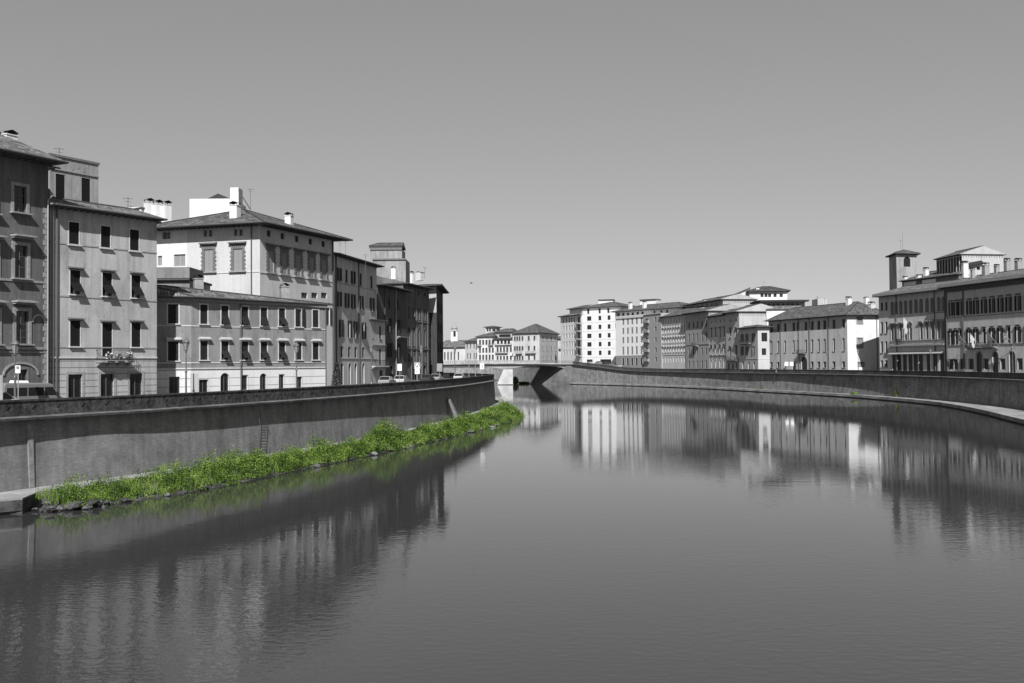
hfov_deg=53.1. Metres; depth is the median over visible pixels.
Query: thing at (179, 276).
house
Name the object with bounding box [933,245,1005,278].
house
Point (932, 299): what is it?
window
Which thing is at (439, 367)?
road sign
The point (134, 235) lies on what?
window
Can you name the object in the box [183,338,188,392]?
street lamp
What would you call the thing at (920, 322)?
window
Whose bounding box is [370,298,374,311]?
window
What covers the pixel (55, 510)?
stone
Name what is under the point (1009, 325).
window
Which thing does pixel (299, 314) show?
window
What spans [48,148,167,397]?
palazzo
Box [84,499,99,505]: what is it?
stone
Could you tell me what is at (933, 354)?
door
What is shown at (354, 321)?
window
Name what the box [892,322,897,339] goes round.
window
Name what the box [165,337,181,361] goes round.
window
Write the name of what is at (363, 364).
door
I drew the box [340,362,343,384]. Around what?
door
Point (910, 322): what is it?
window
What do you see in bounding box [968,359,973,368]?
window
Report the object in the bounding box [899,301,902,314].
window
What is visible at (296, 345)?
street lamp
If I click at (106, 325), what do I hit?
window
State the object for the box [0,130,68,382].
palazzo
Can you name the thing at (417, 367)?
road sign
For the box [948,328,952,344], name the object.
window
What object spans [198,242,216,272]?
window
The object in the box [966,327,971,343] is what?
window
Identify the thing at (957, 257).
window
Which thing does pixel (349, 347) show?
window
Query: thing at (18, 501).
stone landing
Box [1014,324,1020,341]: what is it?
window
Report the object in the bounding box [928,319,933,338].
window
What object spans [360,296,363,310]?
window
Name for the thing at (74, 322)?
window
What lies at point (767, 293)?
house
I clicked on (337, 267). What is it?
window
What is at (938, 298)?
window
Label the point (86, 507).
stone
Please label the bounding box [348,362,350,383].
door
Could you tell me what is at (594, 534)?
river water
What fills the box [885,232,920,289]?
tower
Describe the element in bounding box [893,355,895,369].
door
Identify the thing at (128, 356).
flower box
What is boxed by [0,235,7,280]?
window
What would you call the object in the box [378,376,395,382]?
parked car
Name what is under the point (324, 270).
window
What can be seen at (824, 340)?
window
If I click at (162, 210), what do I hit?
chimney
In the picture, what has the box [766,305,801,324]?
house
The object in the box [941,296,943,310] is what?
window
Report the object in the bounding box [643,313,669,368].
apartment block
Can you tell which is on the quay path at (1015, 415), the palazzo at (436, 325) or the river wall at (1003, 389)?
the river wall at (1003, 389)
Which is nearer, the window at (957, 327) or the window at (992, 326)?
the window at (992, 326)
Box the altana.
[189,187,250,217]
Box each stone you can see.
[38,507,50,511]
[45,505,55,508]
[50,508,61,511]
[64,502,78,510]
[72,504,79,508]
[81,505,92,508]
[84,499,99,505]
[119,498,132,502]
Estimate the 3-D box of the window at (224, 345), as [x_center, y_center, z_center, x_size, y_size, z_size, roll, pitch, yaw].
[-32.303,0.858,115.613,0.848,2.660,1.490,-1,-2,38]
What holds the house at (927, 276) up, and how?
on the ground at (612, 364)
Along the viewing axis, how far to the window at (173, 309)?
111.59 m
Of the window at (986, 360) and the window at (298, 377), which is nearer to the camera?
the window at (298, 377)
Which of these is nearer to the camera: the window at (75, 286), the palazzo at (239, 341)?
the window at (75, 286)
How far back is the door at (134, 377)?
104.01 m
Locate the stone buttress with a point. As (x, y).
(454, 411)
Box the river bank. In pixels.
[60,402,511,504]
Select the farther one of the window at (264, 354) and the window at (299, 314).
the window at (299, 314)
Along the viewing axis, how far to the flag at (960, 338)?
237.16 m
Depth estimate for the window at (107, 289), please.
101.14 m
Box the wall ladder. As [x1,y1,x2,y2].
[259,411,267,450]
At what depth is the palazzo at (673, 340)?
397.10 m
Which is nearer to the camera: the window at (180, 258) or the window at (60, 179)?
the window at (60, 179)
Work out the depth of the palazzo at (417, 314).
213.62 m
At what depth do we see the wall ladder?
92.44 m
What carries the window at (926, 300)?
in the palazzo at (920, 309)
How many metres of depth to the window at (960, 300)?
239.66 m
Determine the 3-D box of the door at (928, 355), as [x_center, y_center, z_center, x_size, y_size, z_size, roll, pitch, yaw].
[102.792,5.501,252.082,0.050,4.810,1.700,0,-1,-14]
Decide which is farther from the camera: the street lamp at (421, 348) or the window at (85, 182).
the street lamp at (421, 348)
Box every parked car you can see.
[3,392,19,399]
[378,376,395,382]
[394,375,409,381]
[420,374,434,380]
[432,374,443,379]
[453,373,465,377]
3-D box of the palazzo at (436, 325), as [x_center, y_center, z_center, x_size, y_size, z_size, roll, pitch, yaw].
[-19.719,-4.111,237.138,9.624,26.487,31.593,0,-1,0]
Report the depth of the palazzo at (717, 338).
355.67 m
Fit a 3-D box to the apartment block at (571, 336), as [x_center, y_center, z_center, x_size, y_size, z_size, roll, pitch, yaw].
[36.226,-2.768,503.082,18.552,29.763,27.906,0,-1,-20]
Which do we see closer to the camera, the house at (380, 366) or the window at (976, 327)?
the house at (380, 366)
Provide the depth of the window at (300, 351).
124.17 m
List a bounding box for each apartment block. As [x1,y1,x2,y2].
[557,304,592,362]
[579,299,633,362]
[611,299,687,366]
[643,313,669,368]
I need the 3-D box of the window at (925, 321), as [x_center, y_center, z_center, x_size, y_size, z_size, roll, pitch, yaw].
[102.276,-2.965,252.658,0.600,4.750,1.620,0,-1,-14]
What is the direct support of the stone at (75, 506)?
on the stone at (68, 506)
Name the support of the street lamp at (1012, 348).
on the ground at (612, 364)
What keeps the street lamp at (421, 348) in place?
on the road
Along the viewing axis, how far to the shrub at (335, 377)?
139.75 m
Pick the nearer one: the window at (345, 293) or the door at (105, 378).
the door at (105, 378)
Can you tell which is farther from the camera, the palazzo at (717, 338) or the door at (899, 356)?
the palazzo at (717, 338)
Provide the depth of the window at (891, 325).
266.64 m
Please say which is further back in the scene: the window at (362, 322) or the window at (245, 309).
the window at (362, 322)
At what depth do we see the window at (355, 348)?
172.01 m
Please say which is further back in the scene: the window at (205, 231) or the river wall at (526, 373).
the river wall at (526, 373)
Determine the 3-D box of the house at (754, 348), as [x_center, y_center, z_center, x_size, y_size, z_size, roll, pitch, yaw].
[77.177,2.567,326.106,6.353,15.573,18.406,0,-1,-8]
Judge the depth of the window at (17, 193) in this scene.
93.01 m
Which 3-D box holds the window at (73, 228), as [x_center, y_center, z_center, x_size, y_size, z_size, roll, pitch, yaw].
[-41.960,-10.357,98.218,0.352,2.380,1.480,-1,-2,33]
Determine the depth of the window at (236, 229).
143.60 m
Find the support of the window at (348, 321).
in the palazzo at (355, 294)
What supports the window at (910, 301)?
in the palazzo at (920, 309)
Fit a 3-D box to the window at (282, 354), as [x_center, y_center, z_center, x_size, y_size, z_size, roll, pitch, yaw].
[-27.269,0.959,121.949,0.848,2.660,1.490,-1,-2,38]
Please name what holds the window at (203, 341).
in the palazzo at (239, 341)
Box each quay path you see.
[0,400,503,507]
[569,382,1023,424]
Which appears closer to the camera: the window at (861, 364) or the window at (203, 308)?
the window at (203, 308)
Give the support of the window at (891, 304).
in the palazzo at (920, 309)
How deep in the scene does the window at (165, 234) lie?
146.79 m
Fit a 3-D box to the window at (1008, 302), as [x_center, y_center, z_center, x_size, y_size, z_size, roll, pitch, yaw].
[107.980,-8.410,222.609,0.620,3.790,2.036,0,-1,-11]
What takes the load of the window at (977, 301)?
in the palazzo at (980, 307)
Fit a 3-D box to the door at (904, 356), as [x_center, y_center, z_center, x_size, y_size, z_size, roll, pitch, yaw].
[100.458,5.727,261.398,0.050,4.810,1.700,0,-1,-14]
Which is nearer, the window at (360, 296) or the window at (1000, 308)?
the window at (360, 296)
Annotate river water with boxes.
[0,382,1023,682]
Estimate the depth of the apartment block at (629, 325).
433.09 m
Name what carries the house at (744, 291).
on the ground at (612, 364)
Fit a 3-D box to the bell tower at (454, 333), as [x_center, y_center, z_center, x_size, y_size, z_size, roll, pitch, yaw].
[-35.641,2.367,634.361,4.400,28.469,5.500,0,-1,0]
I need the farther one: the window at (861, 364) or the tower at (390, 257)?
the window at (861, 364)
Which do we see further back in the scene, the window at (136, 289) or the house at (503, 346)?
the house at (503, 346)
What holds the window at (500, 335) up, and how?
in the house at (503, 346)
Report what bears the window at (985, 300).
in the palazzo at (980, 307)
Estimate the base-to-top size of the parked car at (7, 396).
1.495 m
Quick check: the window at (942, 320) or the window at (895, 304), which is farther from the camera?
the window at (895, 304)
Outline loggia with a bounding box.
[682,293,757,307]
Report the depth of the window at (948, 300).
243.07 m
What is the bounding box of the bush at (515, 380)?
[513,376,518,383]
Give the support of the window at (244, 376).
in the palazzo at (239, 341)
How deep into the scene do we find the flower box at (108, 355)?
99.92 m
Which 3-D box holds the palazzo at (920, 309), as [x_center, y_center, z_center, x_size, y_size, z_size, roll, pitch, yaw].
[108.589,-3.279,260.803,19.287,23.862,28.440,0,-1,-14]
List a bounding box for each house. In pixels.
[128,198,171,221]
[157,267,211,289]
[369,319,388,382]
[463,337,476,362]
[475,326,502,362]
[493,328,516,362]
[555,336,560,361]
[735,288,749,295]
[735,325,773,368]
[746,286,790,300]
[750,300,808,306]
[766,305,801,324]
[812,299,826,305]
[898,267,969,286]
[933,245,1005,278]
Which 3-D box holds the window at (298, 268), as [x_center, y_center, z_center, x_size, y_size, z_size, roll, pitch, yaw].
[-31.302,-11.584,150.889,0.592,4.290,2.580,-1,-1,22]
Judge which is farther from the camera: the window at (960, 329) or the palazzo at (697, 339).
the palazzo at (697, 339)
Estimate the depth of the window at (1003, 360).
224.86 m
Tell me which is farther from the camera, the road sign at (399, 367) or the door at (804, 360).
the door at (804, 360)
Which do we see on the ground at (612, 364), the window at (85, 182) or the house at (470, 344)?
the house at (470, 344)
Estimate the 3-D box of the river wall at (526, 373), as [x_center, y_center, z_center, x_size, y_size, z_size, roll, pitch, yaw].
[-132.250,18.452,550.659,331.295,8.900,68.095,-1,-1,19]
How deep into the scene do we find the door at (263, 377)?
120.04 m
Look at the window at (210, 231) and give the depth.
144.76 m
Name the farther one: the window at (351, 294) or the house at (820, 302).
the house at (820, 302)
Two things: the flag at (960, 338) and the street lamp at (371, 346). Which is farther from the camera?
the flag at (960, 338)
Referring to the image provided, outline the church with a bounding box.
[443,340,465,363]
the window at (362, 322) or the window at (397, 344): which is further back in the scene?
the window at (397, 344)
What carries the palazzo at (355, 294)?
on the ground
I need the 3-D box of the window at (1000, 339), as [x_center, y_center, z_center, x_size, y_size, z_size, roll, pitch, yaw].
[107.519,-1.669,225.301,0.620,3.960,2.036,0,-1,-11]
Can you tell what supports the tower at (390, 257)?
on the ground
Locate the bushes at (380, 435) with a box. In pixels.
[39,397,524,506]
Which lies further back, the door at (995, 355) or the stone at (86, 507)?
the door at (995, 355)
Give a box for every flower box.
[105,351,113,359]
[115,353,122,359]
[125,352,132,359]
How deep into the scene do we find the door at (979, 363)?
232.96 m
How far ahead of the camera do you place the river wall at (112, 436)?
83.70 m
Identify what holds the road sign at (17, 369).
on the ground
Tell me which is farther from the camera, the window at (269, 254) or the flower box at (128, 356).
the window at (269, 254)
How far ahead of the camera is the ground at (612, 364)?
433.58 m
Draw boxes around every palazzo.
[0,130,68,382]
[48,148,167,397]
[157,189,352,385]
[157,274,334,393]
[334,241,384,384]
[377,276,434,379]
[377,282,412,377]
[410,267,448,376]
[511,324,558,362]
[658,306,707,368]
[682,304,739,368]
[705,309,732,368]
[721,303,773,368]
[765,296,879,369]
[872,279,959,370]
[937,258,1023,372]
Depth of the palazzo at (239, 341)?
117.21 m
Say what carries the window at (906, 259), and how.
in the tower at (902, 263)
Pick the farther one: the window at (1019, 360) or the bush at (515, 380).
the bush at (515, 380)
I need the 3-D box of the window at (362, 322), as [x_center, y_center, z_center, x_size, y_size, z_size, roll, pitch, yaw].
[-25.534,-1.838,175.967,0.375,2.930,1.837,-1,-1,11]
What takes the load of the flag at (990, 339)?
attached to the palazzo at (980, 307)
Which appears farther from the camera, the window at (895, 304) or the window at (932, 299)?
the window at (895, 304)
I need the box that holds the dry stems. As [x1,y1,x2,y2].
[54,404,518,503]
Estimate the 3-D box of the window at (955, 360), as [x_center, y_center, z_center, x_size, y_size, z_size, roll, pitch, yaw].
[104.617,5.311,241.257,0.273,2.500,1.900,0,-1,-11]
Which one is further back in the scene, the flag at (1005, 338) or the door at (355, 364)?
the flag at (1005, 338)
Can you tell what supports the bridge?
in the river water
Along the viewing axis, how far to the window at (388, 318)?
196.51 m
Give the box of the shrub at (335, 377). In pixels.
[330,359,342,385]
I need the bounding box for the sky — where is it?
[0,0,1023,341]
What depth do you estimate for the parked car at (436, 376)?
181.55 m
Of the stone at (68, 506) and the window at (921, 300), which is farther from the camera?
the window at (921, 300)
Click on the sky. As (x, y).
(548, 157)
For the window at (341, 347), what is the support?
in the palazzo at (355, 294)
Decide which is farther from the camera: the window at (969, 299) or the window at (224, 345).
the window at (969, 299)
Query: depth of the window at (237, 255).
143.28 m
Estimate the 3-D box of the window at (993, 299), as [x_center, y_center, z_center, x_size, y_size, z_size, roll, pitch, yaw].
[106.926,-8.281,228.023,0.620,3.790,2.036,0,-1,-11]
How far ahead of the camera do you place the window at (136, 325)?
103.93 m
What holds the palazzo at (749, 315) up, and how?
on the ground at (612, 364)
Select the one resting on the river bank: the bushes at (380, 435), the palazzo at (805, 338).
the bushes at (380, 435)
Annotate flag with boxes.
[903,318,911,333]
[958,334,967,344]
[970,333,976,347]
[988,333,998,346]
[1003,332,1014,345]
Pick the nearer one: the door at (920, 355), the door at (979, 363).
the door at (979, 363)
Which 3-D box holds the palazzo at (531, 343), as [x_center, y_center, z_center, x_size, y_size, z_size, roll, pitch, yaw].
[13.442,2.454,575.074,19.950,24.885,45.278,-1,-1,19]
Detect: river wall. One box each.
[0,373,497,491]
[443,366,540,382]
[572,361,1023,408]
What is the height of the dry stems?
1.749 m
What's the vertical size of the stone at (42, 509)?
0.265 m
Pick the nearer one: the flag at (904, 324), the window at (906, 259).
the flag at (904, 324)
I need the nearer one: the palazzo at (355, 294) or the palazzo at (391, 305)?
the palazzo at (355, 294)
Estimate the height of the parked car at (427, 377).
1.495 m
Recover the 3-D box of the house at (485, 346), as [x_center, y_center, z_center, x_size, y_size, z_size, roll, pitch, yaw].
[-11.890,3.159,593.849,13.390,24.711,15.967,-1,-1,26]
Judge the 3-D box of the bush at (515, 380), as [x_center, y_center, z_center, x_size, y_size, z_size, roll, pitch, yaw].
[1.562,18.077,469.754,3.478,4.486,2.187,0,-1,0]
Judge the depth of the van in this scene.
74.76 m
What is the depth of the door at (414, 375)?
212.84 m
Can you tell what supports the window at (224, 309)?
in the palazzo at (239, 341)
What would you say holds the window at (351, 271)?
in the palazzo at (355, 294)
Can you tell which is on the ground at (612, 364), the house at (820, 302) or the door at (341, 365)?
the house at (820, 302)
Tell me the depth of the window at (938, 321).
248.29 m
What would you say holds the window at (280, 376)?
in the palazzo at (239, 341)
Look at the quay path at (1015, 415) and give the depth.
223.35 m
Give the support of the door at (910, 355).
in the palazzo at (920, 309)
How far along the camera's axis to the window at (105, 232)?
101.20 m
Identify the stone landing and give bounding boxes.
[0,489,40,511]
[0,507,29,514]
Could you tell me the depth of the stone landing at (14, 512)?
63.16 m
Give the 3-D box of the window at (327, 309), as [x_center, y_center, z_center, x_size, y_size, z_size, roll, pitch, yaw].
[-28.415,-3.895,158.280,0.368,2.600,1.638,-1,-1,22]
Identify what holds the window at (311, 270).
in the palazzo at (235, 248)
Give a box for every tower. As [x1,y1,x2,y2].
[369,242,409,282]
[451,323,457,340]
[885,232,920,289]
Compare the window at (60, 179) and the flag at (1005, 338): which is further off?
the flag at (1005, 338)
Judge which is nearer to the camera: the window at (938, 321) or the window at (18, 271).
the window at (18, 271)
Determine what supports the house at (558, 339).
on the ground at (612, 364)
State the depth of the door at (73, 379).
98.26 m
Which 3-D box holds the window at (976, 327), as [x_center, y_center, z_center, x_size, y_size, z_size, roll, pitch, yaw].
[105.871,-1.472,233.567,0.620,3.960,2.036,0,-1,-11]
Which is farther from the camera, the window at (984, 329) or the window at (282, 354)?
the window at (984, 329)
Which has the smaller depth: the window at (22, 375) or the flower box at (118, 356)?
the window at (22, 375)
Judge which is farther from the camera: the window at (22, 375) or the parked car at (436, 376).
the parked car at (436, 376)
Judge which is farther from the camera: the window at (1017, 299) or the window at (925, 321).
the window at (925, 321)
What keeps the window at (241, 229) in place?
in the palazzo at (235, 248)
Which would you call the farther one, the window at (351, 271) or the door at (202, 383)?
the window at (351, 271)
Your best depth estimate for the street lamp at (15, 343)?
71.39 m
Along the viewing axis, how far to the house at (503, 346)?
582.11 m
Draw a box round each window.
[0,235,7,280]
[0,300,8,345]
[10,181,32,215]
[10,233,37,280]
[11,299,38,345]
[16,367,29,381]
[56,174,64,197]
[67,220,82,246]
[68,266,84,295]
[68,317,84,347]
[82,178,89,201]
[99,224,113,249]
[100,269,116,297]
[100,320,116,356]
[128,228,141,252]
[129,271,144,298]
[129,319,144,347]
[162,231,170,238]
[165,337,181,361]
[166,303,180,324]
[175,254,184,265]
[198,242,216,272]
[198,303,209,324]
[198,337,211,360]
[203,229,207,236]
[208,229,212,236]
[219,337,232,360]
[220,304,230,325]
[227,241,246,272]
[233,228,237,235]
[238,228,242,235]
[239,338,251,360]
[240,305,250,325]
[242,374,248,389]
[259,306,269,326]
[259,338,270,360]
[265,243,278,273]
[277,307,287,326]
[277,338,288,360]
[278,373,284,387]
[279,246,291,275]
[293,248,305,277]
[294,308,305,327]
[294,339,304,360]
[297,376,302,386]
[307,250,318,279]
[311,309,320,327]
[311,339,321,360]
[319,253,330,280]
[326,308,331,324]
[337,267,341,281]
[337,291,341,306]
[339,319,343,337]
[340,346,342,356]
[345,293,349,307]
[348,321,351,337]
[348,346,350,357]
[351,271,355,284]
[351,294,355,308]
[354,321,357,338]
[354,346,356,357]
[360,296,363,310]
[362,322,365,338]
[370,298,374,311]
[388,318,391,331]
[388,343,391,356]
[397,320,400,332]
[397,344,400,357]
[499,334,509,336]
[761,333,766,340]
[823,339,825,351]
[842,338,844,351]
[856,316,862,324]
[856,337,863,347]
[858,362,864,366]
[889,322,893,340]
[890,302,893,314]
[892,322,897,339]
[894,301,897,314]
[897,322,902,339]
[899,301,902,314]
[904,257,909,266]
[907,321,912,339]
[909,300,911,313]
[914,299,917,312]
[917,320,922,338]
[919,299,922,312]
[923,320,928,338]
[925,298,928,311]
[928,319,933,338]
[930,298,933,311]
[935,319,940,338]
[937,297,940,310]
[940,319,944,337]
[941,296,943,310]
[948,300,952,315]
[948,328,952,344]
[950,359,953,368]
[953,300,957,315]
[953,327,957,343]
[954,359,957,368]
[957,257,958,271]
[958,299,961,314]
[958,327,961,343]
[966,298,971,314]
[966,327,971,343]
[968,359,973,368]
[973,297,978,313]
[973,326,978,343]
[981,297,986,313]
[981,326,985,342]
[983,358,988,369]
[989,296,994,312]
[989,325,994,342]
[997,295,1003,311]
[997,325,1003,342]
[1000,358,1005,369]
[1005,294,1011,311]
[1005,324,1010,342]
[1014,293,1020,310]
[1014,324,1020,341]
[1017,358,1022,369]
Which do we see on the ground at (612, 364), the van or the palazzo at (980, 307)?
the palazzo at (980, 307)
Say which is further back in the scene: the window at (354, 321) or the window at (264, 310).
the window at (354, 321)
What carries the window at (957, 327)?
in the palazzo at (980, 307)
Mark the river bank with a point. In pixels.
(217, 485)
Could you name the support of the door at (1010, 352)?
in the palazzo at (980, 307)
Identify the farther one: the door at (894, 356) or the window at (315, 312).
the door at (894, 356)
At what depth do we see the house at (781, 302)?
342.35 m
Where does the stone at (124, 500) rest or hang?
on the river bank
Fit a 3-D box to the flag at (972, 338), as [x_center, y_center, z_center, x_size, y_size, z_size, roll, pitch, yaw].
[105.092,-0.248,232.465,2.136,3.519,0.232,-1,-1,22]
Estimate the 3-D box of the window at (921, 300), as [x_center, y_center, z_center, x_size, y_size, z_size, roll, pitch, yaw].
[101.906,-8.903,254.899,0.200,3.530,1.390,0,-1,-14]
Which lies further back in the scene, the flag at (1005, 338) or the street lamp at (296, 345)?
the flag at (1005, 338)
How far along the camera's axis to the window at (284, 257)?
147.79 m
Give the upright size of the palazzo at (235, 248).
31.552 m
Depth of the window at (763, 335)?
318.89 m
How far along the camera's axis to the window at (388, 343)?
196.46 m
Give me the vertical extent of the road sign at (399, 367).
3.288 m
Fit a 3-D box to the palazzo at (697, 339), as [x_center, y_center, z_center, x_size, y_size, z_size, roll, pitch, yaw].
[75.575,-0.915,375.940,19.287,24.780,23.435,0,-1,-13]
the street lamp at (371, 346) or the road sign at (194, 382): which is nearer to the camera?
the road sign at (194, 382)
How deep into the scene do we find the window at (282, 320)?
122.14 m
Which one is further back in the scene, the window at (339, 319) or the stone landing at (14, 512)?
the window at (339, 319)
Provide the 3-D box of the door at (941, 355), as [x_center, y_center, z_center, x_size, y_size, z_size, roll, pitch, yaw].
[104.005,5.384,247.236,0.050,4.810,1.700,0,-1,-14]
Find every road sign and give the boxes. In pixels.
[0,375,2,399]
[15,365,19,399]
[190,373,197,391]
[397,364,401,380]
[414,362,419,380]
[437,363,441,374]
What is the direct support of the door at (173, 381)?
in the palazzo at (239, 341)
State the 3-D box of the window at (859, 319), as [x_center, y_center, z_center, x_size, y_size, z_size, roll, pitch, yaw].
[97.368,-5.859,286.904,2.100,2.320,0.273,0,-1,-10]
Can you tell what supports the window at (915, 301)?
in the palazzo at (920, 309)
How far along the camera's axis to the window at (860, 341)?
286.83 m
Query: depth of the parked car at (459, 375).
191.50 m
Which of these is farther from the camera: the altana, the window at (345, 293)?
the window at (345, 293)
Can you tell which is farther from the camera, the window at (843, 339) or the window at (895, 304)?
the window at (843, 339)
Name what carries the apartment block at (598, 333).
on the ground at (612, 364)
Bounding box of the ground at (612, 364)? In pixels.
[593,363,644,367]
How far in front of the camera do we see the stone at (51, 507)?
63.32 m
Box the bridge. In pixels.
[443,360,573,384]
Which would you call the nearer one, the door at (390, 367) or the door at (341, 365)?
the door at (341, 365)
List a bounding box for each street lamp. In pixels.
[10,338,19,397]
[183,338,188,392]
[293,341,299,386]
[369,344,373,383]
[419,345,422,380]
[1011,345,1013,372]
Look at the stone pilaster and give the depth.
68.50 m
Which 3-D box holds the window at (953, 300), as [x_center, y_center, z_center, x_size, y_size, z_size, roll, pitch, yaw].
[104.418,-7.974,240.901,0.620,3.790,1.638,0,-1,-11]
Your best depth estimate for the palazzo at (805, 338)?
296.18 m
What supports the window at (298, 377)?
in the palazzo at (239, 341)
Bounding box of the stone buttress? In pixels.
[448,398,457,417]
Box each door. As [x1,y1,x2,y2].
[66,372,84,397]
[98,371,115,395]
[128,371,144,394]
[169,377,178,392]
[198,379,208,391]
[220,372,229,390]
[259,373,266,388]
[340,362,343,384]
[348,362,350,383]
[354,362,356,383]
[362,362,364,383]
[389,365,392,375]
[413,366,415,379]
[800,356,807,369]
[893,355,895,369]
[898,355,900,369]
[903,354,906,370]
[909,354,912,370]
[914,354,917,370]
[919,354,922,370]
[927,354,929,370]
[933,354,937,370]
[940,354,943,370]
[975,351,982,371]
[991,350,998,371]
[1008,350,1015,372]
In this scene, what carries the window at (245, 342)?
in the palazzo at (239, 341)
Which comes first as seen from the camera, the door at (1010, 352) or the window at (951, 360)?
the door at (1010, 352)
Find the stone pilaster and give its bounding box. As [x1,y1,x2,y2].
[26,420,34,487]
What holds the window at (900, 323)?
in the palazzo at (920, 309)
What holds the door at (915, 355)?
in the palazzo at (920, 309)
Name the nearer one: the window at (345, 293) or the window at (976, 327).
the window at (345, 293)
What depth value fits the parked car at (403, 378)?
157.58 m
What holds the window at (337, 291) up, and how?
in the palazzo at (355, 294)
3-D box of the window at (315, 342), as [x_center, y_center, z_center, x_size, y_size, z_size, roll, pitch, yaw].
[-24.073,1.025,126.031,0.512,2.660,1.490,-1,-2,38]
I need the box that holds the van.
[3,380,63,399]
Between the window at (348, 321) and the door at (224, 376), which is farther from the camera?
the window at (348, 321)

